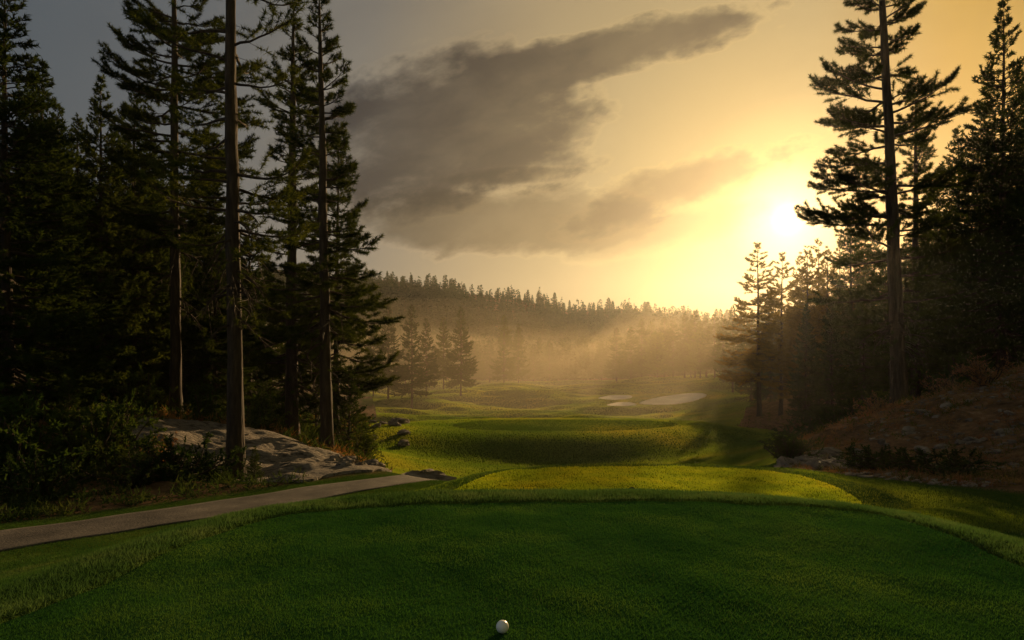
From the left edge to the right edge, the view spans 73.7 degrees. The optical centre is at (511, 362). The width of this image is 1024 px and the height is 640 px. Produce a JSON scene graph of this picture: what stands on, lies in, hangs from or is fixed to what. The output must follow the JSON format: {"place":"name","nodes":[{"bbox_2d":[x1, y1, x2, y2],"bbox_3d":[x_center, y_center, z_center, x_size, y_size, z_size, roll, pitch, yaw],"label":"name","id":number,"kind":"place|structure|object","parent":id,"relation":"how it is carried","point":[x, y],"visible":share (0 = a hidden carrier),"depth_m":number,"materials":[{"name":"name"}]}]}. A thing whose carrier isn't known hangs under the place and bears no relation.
{"place":"outdoors","nodes":[
{"label":"outdoors","id":0,"kind":"place"},
{"bbox_2d":[0,475,434,551],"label":"path","id":1,"kind":"structure","parent":0,"point":[17,538],"depth_m":10.33,"materials":[{"name":"concrete"}]},
{"bbox_2d":[0,270,1023,623],"bbox_3d":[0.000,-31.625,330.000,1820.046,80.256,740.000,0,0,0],"label":"ground","id":2,"kind":"structure","parent":0,"point":[368,402],"depth_m":14.05,"materials":[{"name":"green plant"}]},
{"bbox_2d":[0,372,97,494],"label":"shrub","id":3,"kind":"object","parent":2,"relation":"on","point":[12,436],"visible":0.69,"depth_m":12.76,"materials":[{"name":"green plant"}]},
{"bbox_2d":[0,57,103,401],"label":"fir tree","id":4,"kind":"object","parent":2,"relation":"on","point":[38,118],"visible":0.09,"depth_m":26.87,"materials":[{"name":"green plant"}]},
{"bbox_2d":[0,112,118,405],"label":"fir tree","id":5,"kind":"object","parent":2,"relation":"on","point":[34,232],"visible":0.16,"depth_m":23.02,"materials":[{"name":"green plant"}]},
{"bbox_2d":[0,446,118,503],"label":"shrub","id":6,"kind":"object","parent":2,"relation":"on","point":[36,481],"visible":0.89,"depth_m":11.74,"materials":[{"name":"green plant"}]},
{"bbox_2d":[0,100,120,404],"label":"fir tree","id":7,"kind":"object","parent":2,"relation":"on","point":[55,117],"visible":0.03,"depth_m":25.95,"materials":[{"name":"green plant"}]},
{"bbox_2d":[42,369,93,475],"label":"fir tree","id":8,"kind":"object","parent":2,"relation":"on","point":[65,385],"visible":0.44,"depth_m":14.44,"materials":[{"name":"green plant"}]},
{"bbox_2d":[0,0,139,428],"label":"fir tree","id":9,"kind":"object","parent":2,"relation":"on","point":[54,331],"visible":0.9,"depth_m":17.86,"materials":[{"name":"green plant"}]},
{"bbox_2d":[54,112,126,402],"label":"fir tree","id":10,"kind":"object","parent":2,"relation":"on","point":[76,120],"visible":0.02,"depth_m":28.85,"materials":[{"name":"green plant"}]},
{"bbox_2d":[27,388,163,482],"bbox_3d":[-8.950,1.622,14.315,2.396,2.204,2.647,0,0,31],"label":"shrub","id":11,"kind":"object","parent":2,"relation":"on","point":[104,434],"visible":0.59,"depth_m":14.10,"materials":[{"name":"green plant"}]},
{"bbox_2d":[43,74,169,400],"bbox_3d":[-15.014,-4.221,25.109,4.484,12.955,4.563,0,0,-44],"label":"fir tree","id":12,"kind":"object","parent":2,"relation":"on","point":[125,355],"visible":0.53,"depth_m":24.83,"materials":[{"name":"green plant"}]},
{"bbox_2d":[47,388,166,458],"bbox_3d":[-9.109,1.518,15.747,2.282,1.900,2.066,0,0,2],"label":"shrub","id":13,"kind":"object","parent":2,"relation":"on","point":[123,438],"visible":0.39,"depth_m":15.71,"materials":[{"name":"green plant"}]},
{"bbox_2d":[94,108,169,359],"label":"fir tree","id":14,"kind":"object","parent":2,"relation":"on","point":[112,132],"visible":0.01,"depth_m":31.80,"materials":[{"name":"green plant"}]},
{"bbox_2d":[67,435,205,490],"bbox_3d":[-7.168,2.032,13.067,2.037,1.266,2.112,0,0,-7],"label":"shrub","id":15,"kind":"object","parent":2,"relation":"on","point":[132,483],"visible":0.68,"depth_m":13.00,"materials":[{"name":"green plant"}]},
{"bbox_2d":[106,181,169,400],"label":"fir tree","id":16,"kind":"object","parent":2,"relation":"on","point":[159,383],"visible":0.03,"depth_m":29.71,"materials":[{"name":"green plant"}]},
{"bbox_2d":[99,361,177,415],"bbox_3d":[-11.266,0.916,20.924,2.149,1.976,2.373,0,0,19],"label":"shrub","id":17,"kind":"object","parent":2,"relation":"on","point":[146,398],"visible":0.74,"depth_m":20.75,"materials":[{"name":"green plant"}]},
{"bbox_2d":[82,91,202,400],"bbox_3d":[-14.927,-4.306,26.863,5.093,13.500,5.256,0,0,-30],"label":"fir tree","id":18,"kind":"object","parent":2,"relation":"on","point":[158,314],"visible":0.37,"depth_m":26.78,"materials":[{"name":"green plant"}]},
{"bbox_2d":[110,175,205,405],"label":"fir tree","id":19,"kind":"object","parent":2,"relation":"on","point":[151,196],"visible":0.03,"depth_m":33.06,"materials":[{"name":"green plant"}]},
{"bbox_2d":[89,0,260,411],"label":"pine tree","id":20,"kind":"object","parent":2,"relation":"on","point":[150,220],"visible":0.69,"depth_m":23.85,"materials":[{"name":"green plant"}]},
{"bbox_2d":[120,430,246,485],"bbox_3d":[-6.549,1.960,13.802,2.304,1.321,2.222,0,0,-23],"label":"shrub","id":21,"kind":"object","parent":2,"relation":"on","point":[178,469],"visible":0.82,"depth_m":13.40,"materials":[{"name":"green plant"}]},
{"bbox_2d":[0,394,394,523],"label":"undergrowth","id":22,"kind":"object","parent":2,"relation":"on","point":[30,510],"visible":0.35,"depth_m":12.74,"materials":[{"name":"green plant"}]},
{"bbox_2d":[155,164,256,406],"bbox_3d":[-13.794,-3.389,31.156,4.456,12.652,4.379,0,0,-16],"label":"fir tree","id":23,"kind":"object","parent":2,"relation":"on","point":[209,367],"visible":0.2,"depth_m":30.37,"materials":[{"name":"green plant"}]},
{"bbox_2d":[23,397,393,472],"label":"dry undergrowth","id":24,"kind":"object","parent":2,"relation":"on","point":[202,419],"visible":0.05,"depth_m":20.70,"materials":[{"name":"brown plant"}]},
{"bbox_2d":[167,218,258,407],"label":"fir tree","id":25,"kind":"object","parent":2,"relation":"on","point":[215,374],"visible":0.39,"depth_m":29.59,"materials":[{"name":"green plant"}]},
{"bbox_2d":[121,0,320,479],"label":"pine tree","id":26,"kind":"object","parent":2,"relation":"on","point":[233,247],"visible":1,"depth_m":14.90,"materials":[{"name":"green plant"}]},
{"bbox_2d":[184,445,258,481],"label":"shrub","id":27,"kind":"object","parent":2,"relation":"on","point":[206,462],"visible":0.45,"depth_m":14.09,"materials":[{"name":"green plant"}]},
{"bbox_2d":[219,201,285,411],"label":"fir tree","id":28,"kind":"object","parent":2,"relation":"on","point":[260,372],"visible":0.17,"depth_m":35.83,"materials":[{"name":"green plant"}]},
{"bbox_2d":[245,446,264,479],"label":"fir tree","id":29,"kind":"object","parent":2,"relation":"on","point":[255,461],"visible":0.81,"depth_m":14.38,"materials":[{"name":"green plant"}]},
{"bbox_2d":[129,417,391,482],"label":"rock slope","id":30,"kind":"structure","parent":2,"relation":"on","point":[292,454],"depth_m":17.23,"materials":[{"name":"stone"}]},
{"bbox_2d":[203,6,354,434],"bbox_3d":[-8.018,-4.807,24.305,5.277,15.889,4.346,0,0,-6],"label":"pine tree","id":31,"kind":"object","parent":2,"relation":"on","point":[276,364],"visible":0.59,"depth_m":23.90,"materials":[{"name":"green plant"}]},
{"bbox_2d":[298,342,332,434],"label":"fir tree","id":32,"kind":"object","parent":2,"relation":"on","point":[316,414],"visible":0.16,"depth_m":28.79,"materials":[{"name":"green plant"}]},
{"bbox_2d":[241,0,405,450],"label":"pine tree","id":33,"kind":"object","parent":2,"relation":"on","point":[325,326],"visible":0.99,"depth_m":20.97,"materials":[{"name":"green plant"}]},
{"bbox_2d":[274,114,401,439],"bbox_3d":[-6.951,-3.070,27.008,4.460,13.845,5.017,0,0,41],"label":"pine tree","id":34,"kind":"object","parent":2,"relation":"on","point":[368,383],"visible":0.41,"depth_m":26.90,"materials":[{"name":"green plant"}]},
{"bbox_2d":[332,365,377,450],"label":"fir tree","id":35,"kind":"object","parent":2,"relation":"on","point":[355,421],"visible":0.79,"depth_m":24.87,"materials":[{"name":"green plant"}]},
{"bbox_2d":[338,426,383,459],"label":"shrub","id":36,"kind":"object","parent":2,"relation":"on","point":[366,447],"visible":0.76,"depth_m":22.98,"materials":[{"name":"green plant"}]},
{"bbox_2d":[372,304,407,398],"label":"pine tree","id":37,"kind":"object","parent":2,"relation":"on","point":[391,349],"visible":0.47,"depth_m":97.55,"materials":[{"name":"green plant"}]},
{"bbox_2d":[387,304,434,408],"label":"pine tree","id":38,"kind":"object","parent":2,"relation":"on","point":[406,374],"visible":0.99,"depth_m":93.73,"materials":[{"name":"green plant"}]},
{"bbox_2d":[413,318,442,396],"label":"pine tree","id":39,"kind":"object","parent":2,"relation":"on","point":[427,363],"visible":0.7,"depth_m":102.83,"materials":[{"name":"green plant"}]},
{"bbox_2d":[402,469,456,480],"bbox_3d":[-2.525,3.233,17.453,2.327,0.981,1.252,3,-1,-17],"label":"boulder","id":40,"kind":"object","parent":2,"relation":"on","point":[432,474],"visible":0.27,"depth_m":17.54,"materials":[{"name":"grey stone"}]},
{"bbox_2d":[432,317,458,388],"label":"pine tree","id":41,"kind":"object","parent":2,"relation":"on","point":[441,360],"visible":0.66,"depth_m":123.54,"materials":[{"name":"green plant"}]},
{"bbox_2d":[441,306,480,395],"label":"pine tree","id":42,"kind":"object","parent":2,"relation":"on","point":[467,367],"visible":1,"depth_m":113.44,"materials":[{"name":"green plant"}]},
{"bbox_2d":[466,342,488,383],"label":"pine tree","id":43,"kind":"object","parent":2,"relation":"on","point":[480,375],"visible":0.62,"depth_m":199.62,"materials":[{"name":"green plant"}]},
{"bbox_2d":[481,337,500,382],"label":"pine tree","id":44,"kind":"object","parent":2,"relation":"on","point":[490,354],"visible":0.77,"depth_m":214.26,"materials":[{"name":"green plant"}]},
{"bbox_2d":[489,314,521,382],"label":"pine tree","id":45,"kind":"object","parent":2,"relation":"on","point":[507,363],"visible":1,"depth_m":164.52,"materials":[{"name":"green plant"}]},
{"bbox_2d":[0,500,1023,639],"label":"tee box","id":46,"kind":"object","parent":2,"relation":"on","point":[422,579],"visible":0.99,"depth_m":2.85,"materials":[{"name":"green plant"}]},
{"bbox_2d":[0,487,1023,623],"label":"fringe grass","id":47,"kind":"structure","parent":2,"relation":"on","point":[933,522],"depth_m":3.82,"materials":[{"name":"green plant"}]},
{"bbox_2d":[207,259,821,380],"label":"hillside forest","id":48,"kind":"object","parent":2,"relation":"on","point":[586,334],"visible":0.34,"depth_m":358.95,"materials":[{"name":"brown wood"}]},
{"bbox_2d":[508,323,529,382],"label":"pine tree","id":49,"kind":"object","parent":2,"relation":"on","point":[517,347],"visible":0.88,"depth_m":177.50,"materials":[{"name":"green plant"}]},
{"bbox_2d":[418,380,674,420],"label":"fairway","id":50,"kind":"structure","parent":2,"relation":"on","point":[505,402],"depth_m":108.35,"materials":[{"name":"green plant"}]},
{"bbox_2d":[453,420,677,430],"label":"tee box","id":51,"kind":"object","parent":2,"relation":"on","point":[584,426],"visible":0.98,"depth_m":41.50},
{"bbox_2d":[356,373,799,478],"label":"fairway grass","id":52,"kind":"structure","parent":2,"relation":"on","point":[759,455],"depth_m":40.85,"materials":[{"name":"green plant"}]},
{"bbox_2d":[590,341,608,379],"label":"pine tree","id":53,"kind":"object","parent":2,"relation":"on","point":[600,363],"visible":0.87,"depth_m":214.49,"materials":[{"name":"green plant"}]},
{"bbox_2d":[601,328,629,381],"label":"pine tree","id":54,"kind":"object","parent":2,"relation":"on","point":[612,364],"visible":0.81,"depth_m":194.69,"materials":[{"name":"green plant"}]},
{"bbox_2d":[614,327,645,378],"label":"pine tree","id":55,"kind":"object","parent":2,"relation":"on","point":[624,362],"visible":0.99,"depth_m":184.34,"materials":[{"name":"green plant"}]},
{"bbox_2d":[627,319,656,376],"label":"pine tree","id":56,"kind":"object","parent":2,"relation":"on","point":[641,331],"visible":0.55,"depth_m":187.36,"materials":[{"name":"green plant"}]},
{"bbox_2d":[640,330,673,377],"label":"tree","id":57,"kind":"object","parent":2,"relation":"on","point":[654,356],"visible":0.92,"depth_m":180.94,"materials":[{"name":"green plant"}]},
{"bbox_2d":[452,465,862,504],"bbox_3d":[1.566,1.542,8.094,4.694,0.124,3.414,0,0,0],"label":"tee box","id":58,"kind":"object","parent":2,"relation":"on","point":[662,467],"visible":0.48,"depth_m":8.65,"materials":[{"name":"green plant"}]},
{"bbox_2d":[417,463,911,509],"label":"fringe grass","id":59,"kind":"structure","parent":2,"relation":"on","point":[450,484],"depth_m":8.69,"materials":[{"name":"green plant"}]},
{"bbox_2d":[654,320,686,376],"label":"pine tree","id":60,"kind":"object","parent":2,"relation":"on","point":[673,338],"visible":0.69,"depth_m":179.41,"materials":[{"name":"green plant"}]},
{"bbox_2d":[639,393,705,404],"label":"sand bunker","id":61,"kind":"object","parent":2,"relation":"on","point":[677,398],"visible":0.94,"depth_m":105.30},
{"bbox_2d":[667,312,695,377],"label":"pine tree","id":62,"kind":"object","parent":2,"relation":"on","point":[686,325],"visible":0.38,"depth_m":177.58,"materials":[{"name":"green plant"}]},
{"bbox_2d":[672,311,713,377],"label":"pine tree","id":63,"kind":"object","parent":2,"relation":"on","point":[682,353],"visible":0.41,"depth_m":171.66,"materials":[{"name":"green plant"}]},
{"bbox_2d":[682,330,717,377],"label":"tree","id":64,"kind":"object","parent":2,"relation":"on","point":[697,335],"visible":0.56,"depth_m":164.40,"materials":[{"name":"green plant"}]},
{"bbox_2d":[696,314,725,377],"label":"pine tree","id":65,"kind":"object","parent":2,"relation":"on","point":[702,354],"visible":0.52,"depth_m":157.87,"materials":[{"name":"green plant"}]},
{"bbox_2d":[707,314,734,370],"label":"pine tree","id":66,"kind":"object","parent":2,"relation":"on","point":[719,352],"visible":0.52,"depth_m":139.88,"materials":[{"name":"green plant"}]},
{"bbox_2d":[715,305,740,392],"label":"pine tree","id":67,"kind":"object","parent":2,"relation":"on","point":[727,332],"visible":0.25,"depth_m":119.88,"materials":[{"name":"green plant"}]},
{"bbox_2d":[720,300,754,394],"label":"pine tree","id":68,"kind":"object","parent":2,"relation":"on","point":[740,326],"visible":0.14,"depth_m":104.90,"materials":[{"name":"green plant"}]},
{"bbox_2d":[731,310,766,401],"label":"fir tree","id":69,"kind":"object","parent":2,"relation":"on","point":[737,389],"visible":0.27,"depth_m":85.93,"materials":[{"name":"green plant"}]},
{"bbox_2d":[713,240,791,416],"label":"pine tree","id":70,"kind":"object","parent":2,"relation":"on","point":[742,378],"visible":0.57,"depth_m":59.92,"materials":[{"name":"green plant"}]},
{"bbox_2d":[747,307,788,402],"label":"fir tree","id":71,"kind":"object","parent":2,"relation":"on","point":[770,374],"visible":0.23,"depth_m":73.70,"materials":[{"name":"green plant"}]},
{"bbox_2d":[738,251,801,415],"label":"pine tree","id":72,"kind":"object","parent":2,"relation":"on","point":[769,331],"visible":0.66,"depth_m":56.74,"materials":[{"name":"green plant"}]},
{"bbox_2d":[757,423,823,444],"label":"shrub","id":73,"kind":"object","parent":2,"relation":"on","point":[798,434],"visible":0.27,"depth_m":23.92,"materials":[{"name":"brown plant"}]},
{"bbox_2d":[771,252,813,399],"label":"fir tree","id":74,"kind":"object","parent":2,"relation":"on","point":[802,302],"visible":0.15,"depth_m":57.92,"materials":[{"name":"green plant"}]},
{"bbox_2d":[760,429,827,464],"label":"shrub","id":75,"kind":"object","parent":2,"relation":"on","point":[792,448],"visible":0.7,"depth_m":12.25,"materials":[{"name":"green plant"}]},
{"bbox_2d":[768,246,837,408],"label":"pine tree","id":76,"kind":"object","parent":2,"relation":"on","point":[791,314],"visible":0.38,"depth_m":52.04,"materials":[{"name":"green plant"}]},
{"bbox_2d":[777,238,829,402],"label":"fir tree","id":77,"kind":"object","parent":2,"relation":"on","point":[819,255],"visible":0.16,"depth_m":54.06,"materials":[{"name":"green plant"}]},
{"bbox_2d":[785,303,826,419],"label":"fir tree","id":78,"kind":"object","parent":2,"relation":"on","point":[799,402],"visible":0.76,"depth_m":45.84,"materials":[{"name":"green plant"}]},
{"bbox_2d":[799,245,856,412],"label":"fir tree","id":79,"kind":"object","parent":2,"relation":"on","point":[823,291],"visible":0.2,"depth_m":49.97,"materials":[{"name":"green plant"}]},
{"bbox_2d":[799,409,857,430],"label":"shrub","id":80,"kind":"object","parent":2,"relation":"on","point":[833,422],"visible":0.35,"depth_m":25.92,"materials":[{"name":"brown plant"}]},
{"bbox_2d":[805,304,853,424],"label":"fir tree","id":81,"kind":"object","parent":2,"relation":"on","point":[831,384],"visible":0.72,"depth_m":37.93,"materials":[{"name":"green plant"}]},
{"bbox_2d":[795,198,888,415],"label":"pine tree","id":82,"kind":"object","parent":2,"relation":"on","point":[850,240],"visible":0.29,"depth_m":41.92,"materials":[{"name":"green plant"}]},
{"bbox_2d":[830,278,889,403],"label":"fir tree","id":83,"kind":"object","parent":2,"relation":"on","point":[854,375],"visible":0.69,"depth_m":35.84,"materials":[{"name":"green plant"}]},
{"bbox_2d":[833,230,889,386],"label":"fir tree","id":84,"kind":"object","parent":2,"relation":"on","point":[871,267],"visible":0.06,"depth_m":47.82,"materials":[{"name":"green plant"}]},
{"bbox_2d":[852,390,897,413],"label":"shrub","id":85,"kind":"object","parent":2,"relation":"on","point":[870,405],"visible":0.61,"depth_m":18.83,"materials":[{"name":"brown plant"}]},
{"bbox_2d":[737,358,1023,487],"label":"green undergrowth","id":86,"kind":"object","parent":2,"relation":"on","point":[915,424],"visible":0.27,"depth_m":14.87,"materials":[{"name":"green plant"}]},
{"bbox_2d":[832,442,933,471],"bbox_3d":[5.972,1.557,11.047,1.419,0.550,1.369,0,0,22],"label":"shrub","id":87,"kind":"object","parent":2,"relation":"on","point":[865,462],"visible":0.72,"depth_m":10.96,"materials":[{"name":"green plant"}]},
{"bbox_2d":[855,249,921,401],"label":"fir tree","id":88,"kind":"object","parent":2,"relation":"on","point":[885,315],"visible":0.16,"depth_m":37.92,"materials":[{"name":"green plant"}]},
{"bbox_2d":[794,0,984,406],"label":"pine tree","id":89,"kind":"object","parent":2,"relation":"on","point":[892,256],"visible":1,"depth_m":21.88,"materials":[{"name":"green plant"}]},
{"bbox_2d":[774,367,1023,486],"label":"scree","id":90,"kind":"structure","parent":2,"relation":"on","point":[865,474],"depth_m":13.59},
{"bbox_2d":[784,362,1023,486],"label":"heather","id":91,"kind":"object","parent":2,"relation":"on","point":[1018,480],"visible":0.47,"depth_m":14.70,"materials":[{"name":"brown plant"}]},
{"bbox_2d":[879,250,949,399],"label":"fir tree","id":92,"kind":"object","parent":2,"relation":"on","point":[917,372],"visible":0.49,"depth_m":28.66,"materials":[{"name":"green plant"}]},
{"bbox_2d":[854,102,984,400],"bbox_3d":[20.030,-5.091,33.375,4.727,15.474,5.813,0,0,-13],"label":"pine tree","id":93,"kind":"object","parent":2,"relation":"on","point":[915,165],"visible":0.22,"depth_m":32.99,"materials":[{"name":"green plant"}]},
{"bbox_2d":[867,444,981,474],"bbox_3d":[6.343,1.546,10.660,1.503,0.550,1.449,0,0,18],"label":"shrub","id":94,"kind":"object","parent":2,"relation":"on","point":[905,459],"visible":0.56,"depth_m":10.54,"materials":[{"name":"green plant"}]},
{"bbox_2d":[919,371,968,393],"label":"shrub","id":95,"kind":"object","parent":2,"relation":"on","point":[943,385],"visible":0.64,"depth_m":19.35,"materials":[{"name":"brown plant"}]},
{"bbox_2d":[903,125,1009,368],"bbox_3d":[19.171,-4.186,29.040,4.651,11.946,4.507,0,0,-12],"label":"fir tree","id":96,"kind":"object","parent":2,"relation":"on","point":[954,190],"visible":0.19,"depth_m":28.88,"materials":[{"name":"green plant"}]},
{"bbox_2d":[920,343,993,384],"bbox_3d":[15.768,0.399,24.180,2.738,2.280,2.479,0,0,-4],"label":"shrub","id":97,"kind":"object","parent":2,"relation":"on","point":[959,358],"visible":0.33,"depth_m":23.87,"materials":[{"name":"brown plant"}]},
{"bbox_2d":[893,446,1022,478],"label":"shrub","id":98,"kind":"object","parent":2,"relation":"on","point":[950,467],"visible":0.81,"depth_m":10.03,"materials":[{"name":"green plant"}]},
{"bbox_2d":[921,101,1019,384],"bbox_3d":[22.579,-5.532,32.910,5.861,14.360,5.543,0,0,-34],"label":"fir tree","id":99,"kind":"object","parent":2,"relation":"on","point":[976,121],"visible":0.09,"depth_m":32.81,"materials":[{"name":"green plant"}]},
{"bbox_2d":[925,0,1023,373],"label":"fir tree","id":100,"kind":"object","parent":2,"relation":"on","point":[990,338],"visible":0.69,"depth_m":24.79,"materials":[{"name":"green plant"}]},
{"bbox_2d":[948,352,1013,386],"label":"shrub","id":101,"kind":"object","parent":2,"relation":"on","point":[981,379],"visible":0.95,"depth_m":17.01,"materials":[{"name":"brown plant"}]},
{"bbox_2d":[965,83,1023,372],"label":"fir tree","id":102,"kind":"object","parent":2,"relation":"on","point":[1016,347],"visible":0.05,"depth_m":30.26,"materials":[{"name":"green plant"}]},
{"bbox_2d":[969,86,1023,343],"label":"fir tree","id":103,"kind":"object","parent":2,"relation":"on","point":[1007,273],"visible":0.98,"depth_m":22.33,"materials":[{"name":"green plant"}]},
{"bbox_2d":[0,464,1023,594],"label":"rough grass","id":104,"kind":"structure","parent":0,"point":[9,577],"depth_m":7.52,"materials":[{"name":"green plant"}]},
{"bbox_2d":[0,0,1023,323],"label":"sky","id":105,"kind":"structure","parent":0,"point":[588,151],"materials":[{"name":"orange"}]},
{"bbox_2d":[415,463,1023,532],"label":"rough grass","id":106,"kind":"structure","parent":0,"point":[947,510],"depth_m":7.44,"materials":[{"name":"green plant"}]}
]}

